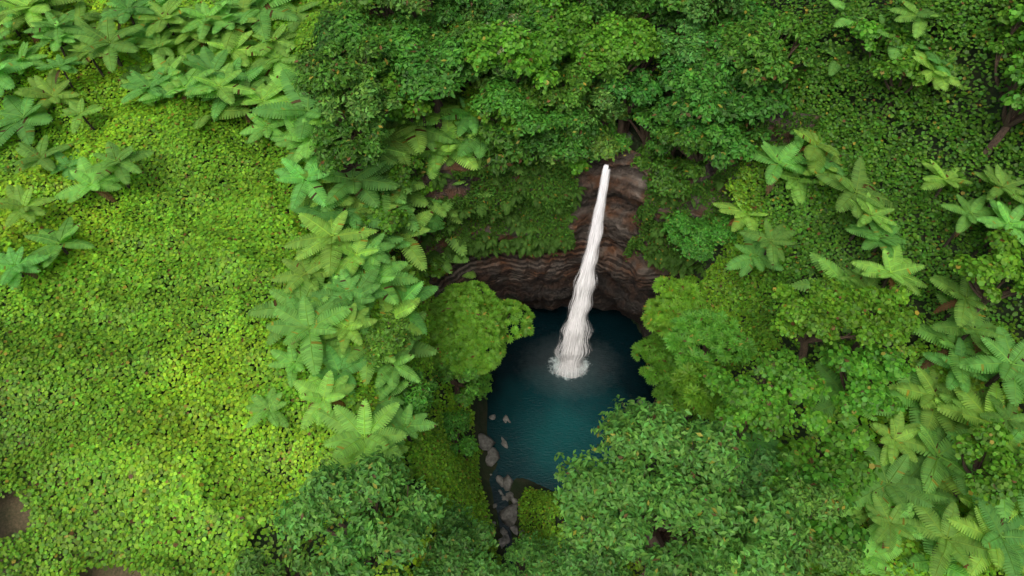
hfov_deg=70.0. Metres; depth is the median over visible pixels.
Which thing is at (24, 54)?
tree fern
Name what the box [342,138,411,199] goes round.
tree fern
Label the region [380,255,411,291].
tree fern
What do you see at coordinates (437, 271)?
vine tree
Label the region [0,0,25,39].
tree fern
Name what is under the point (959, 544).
tree fern
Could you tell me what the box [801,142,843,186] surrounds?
tree fern
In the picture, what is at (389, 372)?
tree fern
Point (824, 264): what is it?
tree fern
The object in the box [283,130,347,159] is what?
tree fern
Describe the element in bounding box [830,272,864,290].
tree fern
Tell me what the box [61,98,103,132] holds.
tree fern
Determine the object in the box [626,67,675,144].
dark tree
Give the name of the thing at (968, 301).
tree fern
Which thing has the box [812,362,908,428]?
tree fern
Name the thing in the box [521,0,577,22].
dark tree
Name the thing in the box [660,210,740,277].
fine tree
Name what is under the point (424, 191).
vine tree
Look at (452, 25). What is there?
vine tree
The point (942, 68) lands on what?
tree fern
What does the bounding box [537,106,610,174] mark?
vine tree
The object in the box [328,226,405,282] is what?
tree fern
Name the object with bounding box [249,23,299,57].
tree fern
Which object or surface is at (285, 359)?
tree fern
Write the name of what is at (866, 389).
vine tree
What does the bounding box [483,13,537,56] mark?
blooming tree
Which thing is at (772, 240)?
tree fern
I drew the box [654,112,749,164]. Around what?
dark tree
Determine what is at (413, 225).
tree fern
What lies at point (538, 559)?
pale tree
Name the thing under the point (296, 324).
tree fern
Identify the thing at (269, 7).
tree fern
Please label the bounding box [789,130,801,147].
tree fern
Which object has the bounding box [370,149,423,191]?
vine tree
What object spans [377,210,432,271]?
tree fern
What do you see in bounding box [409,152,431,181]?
fine tree
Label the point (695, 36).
pale tree
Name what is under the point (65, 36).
tree fern
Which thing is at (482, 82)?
pale tree
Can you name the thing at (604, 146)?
pale tree
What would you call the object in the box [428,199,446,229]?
tree fern
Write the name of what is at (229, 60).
tree fern
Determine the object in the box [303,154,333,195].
tree fern
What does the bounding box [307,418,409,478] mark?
tree fern
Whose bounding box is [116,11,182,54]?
tree fern
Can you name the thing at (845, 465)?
vine tree
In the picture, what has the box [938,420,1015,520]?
tree fern
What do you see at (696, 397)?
pom-pom tree
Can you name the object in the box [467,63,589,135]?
fine tree
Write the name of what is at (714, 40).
dark tree
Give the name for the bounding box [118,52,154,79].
tree fern
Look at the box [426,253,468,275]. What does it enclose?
tree fern
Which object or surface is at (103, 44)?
tree fern
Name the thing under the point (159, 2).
tree fern
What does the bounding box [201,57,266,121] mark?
tree fern
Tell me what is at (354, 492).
pale tree
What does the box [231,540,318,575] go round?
pale tree
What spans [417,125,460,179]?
tree fern
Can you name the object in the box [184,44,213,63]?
tree fern
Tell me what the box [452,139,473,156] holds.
tree fern
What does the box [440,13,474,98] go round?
vine tree
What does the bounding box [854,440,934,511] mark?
tree fern
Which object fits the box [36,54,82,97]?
tree fern
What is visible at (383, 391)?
tree fern
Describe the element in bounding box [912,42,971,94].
tree fern
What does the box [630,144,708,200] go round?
dark tree
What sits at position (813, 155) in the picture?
tree fern
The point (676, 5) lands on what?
dark tree
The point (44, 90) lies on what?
tree fern
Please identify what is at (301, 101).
tree fern
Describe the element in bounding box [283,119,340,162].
tree fern
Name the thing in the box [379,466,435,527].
fine tree
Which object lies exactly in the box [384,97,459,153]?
tree fern
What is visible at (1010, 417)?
tree fern
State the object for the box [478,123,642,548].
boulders
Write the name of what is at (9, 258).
tree fern
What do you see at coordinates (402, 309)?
tree fern
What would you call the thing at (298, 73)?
tree fern
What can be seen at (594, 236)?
waterfall veil
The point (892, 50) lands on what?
tree fern
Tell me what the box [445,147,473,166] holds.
tree fern
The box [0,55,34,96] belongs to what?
tree fern
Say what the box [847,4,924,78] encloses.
vine tree
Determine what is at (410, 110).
vine tree
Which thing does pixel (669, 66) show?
dark tree
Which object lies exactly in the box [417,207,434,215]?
tree fern
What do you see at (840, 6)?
tree fern
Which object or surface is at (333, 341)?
tree fern
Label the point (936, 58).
tree fern
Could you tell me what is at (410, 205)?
tree fern
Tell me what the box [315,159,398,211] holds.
tree fern
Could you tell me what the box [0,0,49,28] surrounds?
tree fern
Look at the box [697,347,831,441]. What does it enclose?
vine tree
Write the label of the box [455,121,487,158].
tree fern
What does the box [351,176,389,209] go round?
dark tree
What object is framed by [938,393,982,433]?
tree fern
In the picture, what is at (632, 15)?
pale tree
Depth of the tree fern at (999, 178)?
37.36 m
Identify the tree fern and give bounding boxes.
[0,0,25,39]
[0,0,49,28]
[0,0,63,43]
[0,0,80,41]
[0,30,18,60]
[0,41,47,77]
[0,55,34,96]
[0,87,53,145]
[0,184,56,228]
[0,247,47,290]
[13,135,73,181]
[15,69,79,121]
[23,9,86,47]
[24,217,94,267]
[32,16,74,47]
[32,20,75,56]
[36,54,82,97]
[42,0,101,34]
[50,147,84,179]
[54,156,122,202]
[58,15,111,69]
[58,20,107,64]
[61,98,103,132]
[68,35,112,90]
[74,16,145,72]
[80,6,126,33]
[85,141,154,198]
[99,0,154,48]
[100,0,186,17]
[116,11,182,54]
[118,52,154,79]
[120,79,160,105]
[121,66,173,115]
[132,0,192,36]
[135,26,185,58]
[137,66,219,124]
[142,53,183,98]
[156,50,200,96]
[156,97,251,146]
[159,13,192,59]
[169,17,207,46]
[173,23,218,52]
[179,0,237,38]
[182,45,253,98]
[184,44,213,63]
[184,62,256,128]
[192,17,253,51]
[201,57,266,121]
[206,0,281,51]
[206,30,260,66]
[208,0,251,33]
[211,0,291,37]
[213,0,298,43]
[218,78,266,124]
[222,45,277,83]
[229,81,284,119]
[239,113,285,145]
[242,24,276,58]
[244,115,282,136]
[245,387,288,428]
[247,37,296,75]
[247,267,329,349]
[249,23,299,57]
[249,68,335,140]
[251,62,297,117]
[258,70,282,93]
[264,92,283,121]
[265,296,352,376]
[268,345,308,386]
[269,116,336,162]
[270,61,301,94]
[270,246,332,293]
[272,0,318,32]
[273,294,326,335]
[274,156,329,209]
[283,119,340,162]
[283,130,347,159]
[283,208,377,275]
[285,178,364,208]
[288,170,339,199]
[289,186,361,234]
[290,107,350,141]
[293,370,354,429]
[294,249,340,281]
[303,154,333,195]
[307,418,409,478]
[309,281,347,313]
[310,107,348,127]
[310,267,380,334]
[312,345,366,405]
[313,195,387,256]
[314,128,407,165]
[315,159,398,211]
[315,274,352,325]
[316,334,345,363]
[317,0,342,13]
[317,399,407,466]
[318,303,376,352]
[326,268,371,301]
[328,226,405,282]
[328,244,419,311]
[329,226,383,278]
[332,317,397,385]
[333,169,399,216]
[340,193,403,217]
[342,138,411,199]
[350,116,418,165]
[350,232,394,267]
[351,377,404,415]
[354,372,408,417]
[359,277,382,315]
[361,227,411,265]
[364,289,388,302]
[368,289,421,335]
[370,331,420,389]
[371,182,418,231]
[376,271,438,334]
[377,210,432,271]
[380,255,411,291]
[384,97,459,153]
[384,114,395,121]
[385,400,436,445]
[386,180,426,209]
[391,192,406,203]
[392,271,414,302]
[397,115,452,151]
[397,117,439,125]
[399,194,419,241]
[400,311,438,381]
[401,180,428,207]
[408,222,444,248]
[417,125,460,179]
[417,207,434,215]
[419,113,487,172]
[422,126,458,159]
[423,198,446,217]
[424,213,462,224]
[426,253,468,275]
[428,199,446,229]
[431,99,450,107]
[436,234,466,256]
[439,86,465,120]
[439,180,493,212]
[440,96,498,136]
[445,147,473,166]
[447,208,457,217]
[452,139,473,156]
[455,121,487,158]
[462,271,476,278]
[475,143,522,174]
[699,161,707,176]
[713,188,768,231]
[724,227,783,276]
[738,220,795,265]
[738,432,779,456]
[748,138,810,203]
[765,162,818,205]
[782,45,810,87]
[782,84,806,105]
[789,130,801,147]
[789,252,863,334]
[793,127,848,173]
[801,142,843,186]
[803,56,846,104]
[803,143,849,185]
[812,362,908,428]
[815,156,896,218]
[820,41,861,93]
[830,0,875,44]
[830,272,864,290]
[838,505,875,536]
[840,191,897,250]
[840,268,890,290]
[841,481,890,519]
[845,220,911,260]
[852,244,928,308]
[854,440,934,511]
[857,539,902,575]
[858,14,932,59]
[859,410,928,465]
[865,492,926,553]
[866,497,924,551]
[876,447,958,539]
[878,357,957,451]
[883,424,972,493]
[888,0,964,38]
[888,366,975,433]
[890,518,984,575]
[891,32,960,98]
[897,42,957,108]
[908,501,991,575]
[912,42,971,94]
[913,312,991,384]
[913,496,961,547]
[914,60,964,109]
[916,0,982,37]
[920,159,972,208]
[922,338,996,393]
[927,422,971,496]
[929,274,988,327]
[931,293,1005,357]
[931,418,963,460]
[933,479,952,495]
[934,397,960,422]
[935,378,992,404]
[935,381,1023,467]
[938,194,996,252]
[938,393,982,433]
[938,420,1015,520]
[941,472,1023,529]
[946,506,1023,575]
[950,495,1023,575]
[957,325,1023,405]
[964,419,1023,474]
[973,164,1023,222]
[973,199,1023,255]
[979,393,1023,433]
[1017,461,1023,517]
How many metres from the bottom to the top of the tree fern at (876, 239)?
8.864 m
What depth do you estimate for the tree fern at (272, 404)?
40.28 m
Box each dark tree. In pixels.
[290,34,388,103]
[293,27,412,116]
[308,12,388,57]
[309,87,390,176]
[316,0,392,42]
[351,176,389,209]
[375,22,484,116]
[414,34,459,130]
[427,0,545,31]
[456,117,538,177]
[494,110,604,165]
[498,30,559,79]
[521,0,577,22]
[522,56,594,115]
[541,98,602,158]
[592,63,661,134]
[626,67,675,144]
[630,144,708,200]
[650,0,727,31]
[654,53,739,158]
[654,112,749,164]
[661,53,767,127]
[662,0,751,74]
[674,117,771,171]
[675,31,734,65]
[676,28,795,125]
[704,6,779,67]
[715,8,821,131]
[725,0,774,24]
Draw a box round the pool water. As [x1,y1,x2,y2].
[486,306,656,572]
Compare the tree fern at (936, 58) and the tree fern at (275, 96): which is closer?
the tree fern at (936, 58)
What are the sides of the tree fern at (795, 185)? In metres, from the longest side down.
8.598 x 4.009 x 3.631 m
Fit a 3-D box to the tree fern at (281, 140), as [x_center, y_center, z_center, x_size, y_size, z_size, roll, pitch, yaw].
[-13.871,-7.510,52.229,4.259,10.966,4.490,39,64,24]
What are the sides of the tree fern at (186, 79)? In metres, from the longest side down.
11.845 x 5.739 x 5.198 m
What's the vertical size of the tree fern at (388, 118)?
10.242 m
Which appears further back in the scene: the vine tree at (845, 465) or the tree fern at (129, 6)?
the tree fern at (129, 6)
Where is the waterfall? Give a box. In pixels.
[559,164,608,371]
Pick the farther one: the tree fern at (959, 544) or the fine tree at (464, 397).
the fine tree at (464, 397)
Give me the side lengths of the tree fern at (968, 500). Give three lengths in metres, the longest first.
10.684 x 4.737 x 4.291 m
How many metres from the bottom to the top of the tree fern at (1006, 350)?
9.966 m
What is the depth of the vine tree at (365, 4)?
47.38 m
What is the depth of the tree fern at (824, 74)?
45.96 m
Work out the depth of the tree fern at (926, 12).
38.89 m
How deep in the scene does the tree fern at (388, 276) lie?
44.81 m
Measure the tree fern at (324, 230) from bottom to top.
11.665 m
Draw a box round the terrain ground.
[0,0,1023,575]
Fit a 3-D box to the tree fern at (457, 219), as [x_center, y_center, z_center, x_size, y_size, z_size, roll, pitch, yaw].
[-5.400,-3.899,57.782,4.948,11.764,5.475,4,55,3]
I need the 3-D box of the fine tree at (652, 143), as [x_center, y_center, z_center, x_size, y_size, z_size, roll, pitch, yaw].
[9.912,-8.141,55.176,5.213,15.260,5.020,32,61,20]
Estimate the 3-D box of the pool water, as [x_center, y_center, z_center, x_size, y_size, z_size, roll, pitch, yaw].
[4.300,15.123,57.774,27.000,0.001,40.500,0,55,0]
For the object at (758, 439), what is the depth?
38.42 m
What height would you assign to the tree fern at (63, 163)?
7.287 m
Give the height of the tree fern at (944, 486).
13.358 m
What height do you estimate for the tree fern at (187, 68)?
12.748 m
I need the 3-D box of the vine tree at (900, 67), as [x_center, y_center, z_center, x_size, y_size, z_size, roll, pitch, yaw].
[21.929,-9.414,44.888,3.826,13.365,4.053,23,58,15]
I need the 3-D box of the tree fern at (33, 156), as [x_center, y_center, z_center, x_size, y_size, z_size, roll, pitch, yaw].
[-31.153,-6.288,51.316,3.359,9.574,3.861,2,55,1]
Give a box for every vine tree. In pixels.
[344,187,411,239]
[347,0,392,18]
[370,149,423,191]
[376,42,434,129]
[413,180,442,196]
[417,248,445,278]
[432,0,445,10]
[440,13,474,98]
[447,19,467,33]
[457,19,578,93]
[470,69,544,138]
[507,0,593,39]
[529,64,560,81]
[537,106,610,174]
[567,11,666,125]
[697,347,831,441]
[724,436,789,511]
[745,0,781,16]
[767,461,869,574]
[770,270,885,363]
[775,419,882,502]
[803,517,879,575]
[816,340,915,423]
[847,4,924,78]
[849,284,924,352]
[870,25,950,120]
[948,227,1023,312]
[950,419,1023,506]
[973,65,1023,168]
[986,0,1023,41]
[988,29,1023,101]
[1000,4,1023,50]
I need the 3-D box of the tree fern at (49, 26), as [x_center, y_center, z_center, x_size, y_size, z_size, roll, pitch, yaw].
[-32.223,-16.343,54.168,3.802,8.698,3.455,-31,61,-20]
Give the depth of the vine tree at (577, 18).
47.23 m
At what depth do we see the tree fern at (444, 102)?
50.75 m
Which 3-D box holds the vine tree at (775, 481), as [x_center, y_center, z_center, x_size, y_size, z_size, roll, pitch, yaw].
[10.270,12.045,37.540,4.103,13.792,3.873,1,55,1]
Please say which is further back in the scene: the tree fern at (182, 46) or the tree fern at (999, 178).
the tree fern at (182, 46)
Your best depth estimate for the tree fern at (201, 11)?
52.28 m
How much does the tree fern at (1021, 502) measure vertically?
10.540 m
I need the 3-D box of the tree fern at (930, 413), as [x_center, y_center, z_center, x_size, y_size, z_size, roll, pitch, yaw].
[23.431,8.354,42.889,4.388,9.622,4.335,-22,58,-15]
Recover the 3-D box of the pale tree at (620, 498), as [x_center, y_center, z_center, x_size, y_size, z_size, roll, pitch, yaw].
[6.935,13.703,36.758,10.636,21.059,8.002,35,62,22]
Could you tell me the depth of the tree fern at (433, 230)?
52.49 m
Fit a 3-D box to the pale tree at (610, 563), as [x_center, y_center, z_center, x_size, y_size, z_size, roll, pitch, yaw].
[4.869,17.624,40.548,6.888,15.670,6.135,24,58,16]
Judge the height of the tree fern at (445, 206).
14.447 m
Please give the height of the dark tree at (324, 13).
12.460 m
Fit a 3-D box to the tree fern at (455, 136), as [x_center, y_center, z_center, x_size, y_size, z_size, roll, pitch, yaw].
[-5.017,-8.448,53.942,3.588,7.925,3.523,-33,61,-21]
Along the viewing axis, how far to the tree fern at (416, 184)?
48.89 m
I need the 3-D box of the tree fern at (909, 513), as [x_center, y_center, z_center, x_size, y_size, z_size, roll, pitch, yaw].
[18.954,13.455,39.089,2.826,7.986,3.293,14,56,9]
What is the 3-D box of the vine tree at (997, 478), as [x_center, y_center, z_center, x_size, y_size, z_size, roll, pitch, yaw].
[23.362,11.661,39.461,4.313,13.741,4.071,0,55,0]
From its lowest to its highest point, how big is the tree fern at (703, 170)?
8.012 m
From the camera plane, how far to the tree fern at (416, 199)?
49.95 m
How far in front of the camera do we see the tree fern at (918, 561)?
36.70 m
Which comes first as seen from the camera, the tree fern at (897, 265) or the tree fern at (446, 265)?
the tree fern at (897, 265)
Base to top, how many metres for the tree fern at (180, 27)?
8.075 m
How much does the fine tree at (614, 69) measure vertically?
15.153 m
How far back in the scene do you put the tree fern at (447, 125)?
50.18 m
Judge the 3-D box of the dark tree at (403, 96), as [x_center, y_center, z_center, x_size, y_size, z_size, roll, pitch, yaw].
[-9.073,-10.224,52.934,8.834,17.583,7.913,-38,63,-24]
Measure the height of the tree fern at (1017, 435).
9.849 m
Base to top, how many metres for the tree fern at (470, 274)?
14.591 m
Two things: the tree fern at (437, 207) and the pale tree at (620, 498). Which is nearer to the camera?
the pale tree at (620, 498)
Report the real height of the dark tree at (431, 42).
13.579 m
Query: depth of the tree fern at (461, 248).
54.28 m
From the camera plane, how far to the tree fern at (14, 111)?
48.93 m
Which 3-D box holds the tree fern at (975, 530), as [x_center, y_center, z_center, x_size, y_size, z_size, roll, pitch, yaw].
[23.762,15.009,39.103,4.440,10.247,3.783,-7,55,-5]
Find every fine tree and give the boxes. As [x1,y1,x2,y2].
[321,5,433,67]
[356,310,416,368]
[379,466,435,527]
[384,367,439,415]
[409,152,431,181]
[431,348,481,407]
[440,13,520,35]
[442,408,478,456]
[461,371,493,406]
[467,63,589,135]
[577,0,674,26]
[584,101,632,162]
[593,18,676,132]
[622,88,674,156]
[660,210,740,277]
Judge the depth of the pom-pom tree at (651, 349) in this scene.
55.72 m
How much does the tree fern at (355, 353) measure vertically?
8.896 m
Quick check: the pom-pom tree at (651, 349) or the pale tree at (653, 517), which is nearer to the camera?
the pale tree at (653, 517)
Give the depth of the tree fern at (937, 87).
39.12 m
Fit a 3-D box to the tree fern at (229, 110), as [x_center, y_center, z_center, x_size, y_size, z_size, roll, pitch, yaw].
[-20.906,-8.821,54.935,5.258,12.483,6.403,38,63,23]
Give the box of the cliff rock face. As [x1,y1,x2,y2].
[410,111,852,338]
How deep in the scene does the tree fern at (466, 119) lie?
49.99 m
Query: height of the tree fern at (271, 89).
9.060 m
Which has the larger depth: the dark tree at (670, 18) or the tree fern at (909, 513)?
the dark tree at (670, 18)
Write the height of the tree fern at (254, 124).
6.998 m
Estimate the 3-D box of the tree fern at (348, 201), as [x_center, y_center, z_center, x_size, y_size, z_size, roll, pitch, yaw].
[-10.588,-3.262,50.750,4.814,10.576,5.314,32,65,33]
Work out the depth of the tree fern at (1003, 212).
37.29 m
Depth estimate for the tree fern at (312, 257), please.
45.59 m
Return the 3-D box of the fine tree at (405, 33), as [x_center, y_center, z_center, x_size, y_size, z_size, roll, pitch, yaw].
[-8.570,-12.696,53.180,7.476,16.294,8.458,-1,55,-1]
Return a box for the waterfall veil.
[556,169,609,378]
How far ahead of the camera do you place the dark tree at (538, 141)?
48.15 m
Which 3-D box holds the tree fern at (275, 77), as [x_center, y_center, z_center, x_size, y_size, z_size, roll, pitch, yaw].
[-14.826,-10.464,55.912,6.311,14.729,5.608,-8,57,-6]
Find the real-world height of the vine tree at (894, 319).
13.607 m
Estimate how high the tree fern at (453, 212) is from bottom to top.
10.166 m
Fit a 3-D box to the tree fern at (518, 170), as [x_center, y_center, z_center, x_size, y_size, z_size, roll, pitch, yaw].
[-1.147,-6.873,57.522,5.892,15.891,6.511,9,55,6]
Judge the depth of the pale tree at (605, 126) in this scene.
51.19 m
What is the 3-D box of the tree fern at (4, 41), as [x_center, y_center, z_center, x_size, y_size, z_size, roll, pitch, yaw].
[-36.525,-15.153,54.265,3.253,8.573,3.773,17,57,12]
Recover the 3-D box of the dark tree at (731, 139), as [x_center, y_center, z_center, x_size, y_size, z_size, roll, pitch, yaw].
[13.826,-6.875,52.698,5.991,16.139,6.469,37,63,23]
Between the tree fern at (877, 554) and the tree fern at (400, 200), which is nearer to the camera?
the tree fern at (877, 554)
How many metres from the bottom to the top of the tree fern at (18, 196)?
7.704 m
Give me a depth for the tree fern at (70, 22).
53.42 m
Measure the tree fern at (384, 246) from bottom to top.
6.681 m
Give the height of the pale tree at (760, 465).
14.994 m
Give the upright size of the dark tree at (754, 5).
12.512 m
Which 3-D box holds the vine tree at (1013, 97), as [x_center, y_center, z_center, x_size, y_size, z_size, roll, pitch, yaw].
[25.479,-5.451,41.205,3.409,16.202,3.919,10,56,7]
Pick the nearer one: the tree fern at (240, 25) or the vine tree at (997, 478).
the vine tree at (997, 478)
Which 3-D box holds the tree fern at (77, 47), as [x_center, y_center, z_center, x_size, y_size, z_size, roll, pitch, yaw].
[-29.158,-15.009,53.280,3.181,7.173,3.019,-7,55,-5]
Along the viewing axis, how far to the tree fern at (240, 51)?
52.00 m
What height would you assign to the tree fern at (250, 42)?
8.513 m
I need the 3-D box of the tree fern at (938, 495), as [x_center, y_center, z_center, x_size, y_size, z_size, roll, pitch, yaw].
[20.716,13.419,42.628,4.787,12.318,4.813,30,60,19]
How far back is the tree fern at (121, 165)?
45.79 m
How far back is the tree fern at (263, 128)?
49.36 m
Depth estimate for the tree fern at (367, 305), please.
43.59 m
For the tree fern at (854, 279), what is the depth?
42.76 m
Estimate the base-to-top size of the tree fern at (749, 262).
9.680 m
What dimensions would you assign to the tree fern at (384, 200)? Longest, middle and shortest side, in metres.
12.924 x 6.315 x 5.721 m
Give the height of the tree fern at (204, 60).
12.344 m
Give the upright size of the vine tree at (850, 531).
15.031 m
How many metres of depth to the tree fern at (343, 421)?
37.63 m
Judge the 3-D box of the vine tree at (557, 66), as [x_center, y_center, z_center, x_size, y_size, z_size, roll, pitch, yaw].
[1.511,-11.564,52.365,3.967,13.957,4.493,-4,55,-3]
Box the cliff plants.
[410,112,851,278]
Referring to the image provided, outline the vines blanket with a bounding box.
[0,0,1023,575]
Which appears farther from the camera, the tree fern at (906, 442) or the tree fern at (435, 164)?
the tree fern at (435, 164)
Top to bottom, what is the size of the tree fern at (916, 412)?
13.024 m
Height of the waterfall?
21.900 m
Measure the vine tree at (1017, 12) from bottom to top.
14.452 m
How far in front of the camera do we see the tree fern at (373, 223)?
45.77 m
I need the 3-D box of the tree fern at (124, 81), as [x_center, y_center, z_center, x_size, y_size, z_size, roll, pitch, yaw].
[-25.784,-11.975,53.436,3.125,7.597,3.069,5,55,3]
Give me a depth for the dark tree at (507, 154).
49.27 m
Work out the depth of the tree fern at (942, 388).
39.17 m
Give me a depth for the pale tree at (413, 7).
45.86 m
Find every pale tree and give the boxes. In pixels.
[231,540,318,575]
[267,445,449,575]
[315,61,402,139]
[367,0,453,19]
[382,500,503,575]
[414,6,474,96]
[445,3,541,83]
[473,70,499,115]
[494,530,566,575]
[524,76,631,166]
[548,531,665,575]
[553,394,816,575]
[560,80,627,129]
[565,502,644,567]
[596,118,611,133]
[601,460,665,523]
[613,0,656,21]
[656,13,708,97]
[671,421,779,503]
[675,0,745,27]
[722,473,864,575]
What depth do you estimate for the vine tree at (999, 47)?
36.64 m
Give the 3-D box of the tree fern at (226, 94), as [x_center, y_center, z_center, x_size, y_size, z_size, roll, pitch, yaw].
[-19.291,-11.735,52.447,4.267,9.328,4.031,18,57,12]
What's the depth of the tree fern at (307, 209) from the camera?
46.98 m
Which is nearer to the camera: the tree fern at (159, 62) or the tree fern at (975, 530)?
the tree fern at (975, 530)
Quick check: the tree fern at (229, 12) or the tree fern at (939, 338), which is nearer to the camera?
the tree fern at (939, 338)
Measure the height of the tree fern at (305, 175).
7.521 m
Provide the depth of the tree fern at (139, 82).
49.46 m
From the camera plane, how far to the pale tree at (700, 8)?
45.98 m
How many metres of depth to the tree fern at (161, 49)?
52.28 m
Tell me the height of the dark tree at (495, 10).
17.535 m
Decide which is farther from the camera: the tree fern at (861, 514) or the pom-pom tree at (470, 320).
the pom-pom tree at (470, 320)
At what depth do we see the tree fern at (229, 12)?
52.53 m
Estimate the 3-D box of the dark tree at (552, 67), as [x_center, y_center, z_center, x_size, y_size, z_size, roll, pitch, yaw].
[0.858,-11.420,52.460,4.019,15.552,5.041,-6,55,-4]
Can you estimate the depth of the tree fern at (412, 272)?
46.37 m
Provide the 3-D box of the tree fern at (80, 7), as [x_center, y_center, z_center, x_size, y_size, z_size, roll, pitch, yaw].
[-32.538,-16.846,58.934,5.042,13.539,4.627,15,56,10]
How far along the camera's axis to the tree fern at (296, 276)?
43.71 m
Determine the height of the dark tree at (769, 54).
16.679 m
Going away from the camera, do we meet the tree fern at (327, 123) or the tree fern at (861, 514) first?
the tree fern at (861, 514)
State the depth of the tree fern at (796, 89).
48.50 m
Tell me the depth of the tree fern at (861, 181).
43.16 m
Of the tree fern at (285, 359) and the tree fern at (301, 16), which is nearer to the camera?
the tree fern at (285, 359)
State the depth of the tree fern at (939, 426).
39.15 m
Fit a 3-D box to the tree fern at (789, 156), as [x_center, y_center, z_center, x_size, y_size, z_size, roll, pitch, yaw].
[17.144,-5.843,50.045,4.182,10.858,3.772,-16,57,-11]
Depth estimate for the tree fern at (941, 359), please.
38.81 m
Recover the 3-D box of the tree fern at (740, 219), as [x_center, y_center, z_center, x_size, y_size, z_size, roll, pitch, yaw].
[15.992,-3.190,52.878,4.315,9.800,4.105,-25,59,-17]
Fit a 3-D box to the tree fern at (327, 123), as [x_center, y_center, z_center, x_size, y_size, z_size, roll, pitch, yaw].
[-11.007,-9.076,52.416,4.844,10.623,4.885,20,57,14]
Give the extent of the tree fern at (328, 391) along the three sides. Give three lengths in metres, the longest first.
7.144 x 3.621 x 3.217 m
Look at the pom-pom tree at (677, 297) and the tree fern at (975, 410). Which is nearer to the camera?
the tree fern at (975, 410)
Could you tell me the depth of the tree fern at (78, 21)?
52.46 m
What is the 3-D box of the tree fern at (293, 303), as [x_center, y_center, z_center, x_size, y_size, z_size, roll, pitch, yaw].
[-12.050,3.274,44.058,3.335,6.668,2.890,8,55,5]
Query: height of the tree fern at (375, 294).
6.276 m
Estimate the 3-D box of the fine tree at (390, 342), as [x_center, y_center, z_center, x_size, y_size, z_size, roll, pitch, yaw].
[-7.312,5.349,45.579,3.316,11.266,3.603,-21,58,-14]
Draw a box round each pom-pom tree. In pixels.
[426,280,535,379]
[630,331,681,408]
[641,275,707,343]
[662,307,757,369]
[670,362,723,420]
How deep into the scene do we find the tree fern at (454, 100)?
52.69 m
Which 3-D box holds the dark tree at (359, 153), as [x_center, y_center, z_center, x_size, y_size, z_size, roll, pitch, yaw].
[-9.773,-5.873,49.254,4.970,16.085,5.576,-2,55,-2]
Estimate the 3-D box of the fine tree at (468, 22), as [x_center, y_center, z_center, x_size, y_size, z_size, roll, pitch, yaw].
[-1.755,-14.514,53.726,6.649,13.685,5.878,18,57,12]
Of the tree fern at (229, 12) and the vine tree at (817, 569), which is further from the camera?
the tree fern at (229, 12)
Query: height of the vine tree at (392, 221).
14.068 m
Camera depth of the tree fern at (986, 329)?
38.38 m
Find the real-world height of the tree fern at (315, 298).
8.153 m
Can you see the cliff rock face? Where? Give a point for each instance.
(623, 284)
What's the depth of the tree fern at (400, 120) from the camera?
48.94 m
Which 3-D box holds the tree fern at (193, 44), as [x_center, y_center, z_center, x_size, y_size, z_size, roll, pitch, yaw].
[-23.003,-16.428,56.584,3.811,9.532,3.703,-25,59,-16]
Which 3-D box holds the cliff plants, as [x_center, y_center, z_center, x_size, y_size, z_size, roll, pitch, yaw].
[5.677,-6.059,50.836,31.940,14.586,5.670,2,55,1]
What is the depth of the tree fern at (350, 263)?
44.40 m

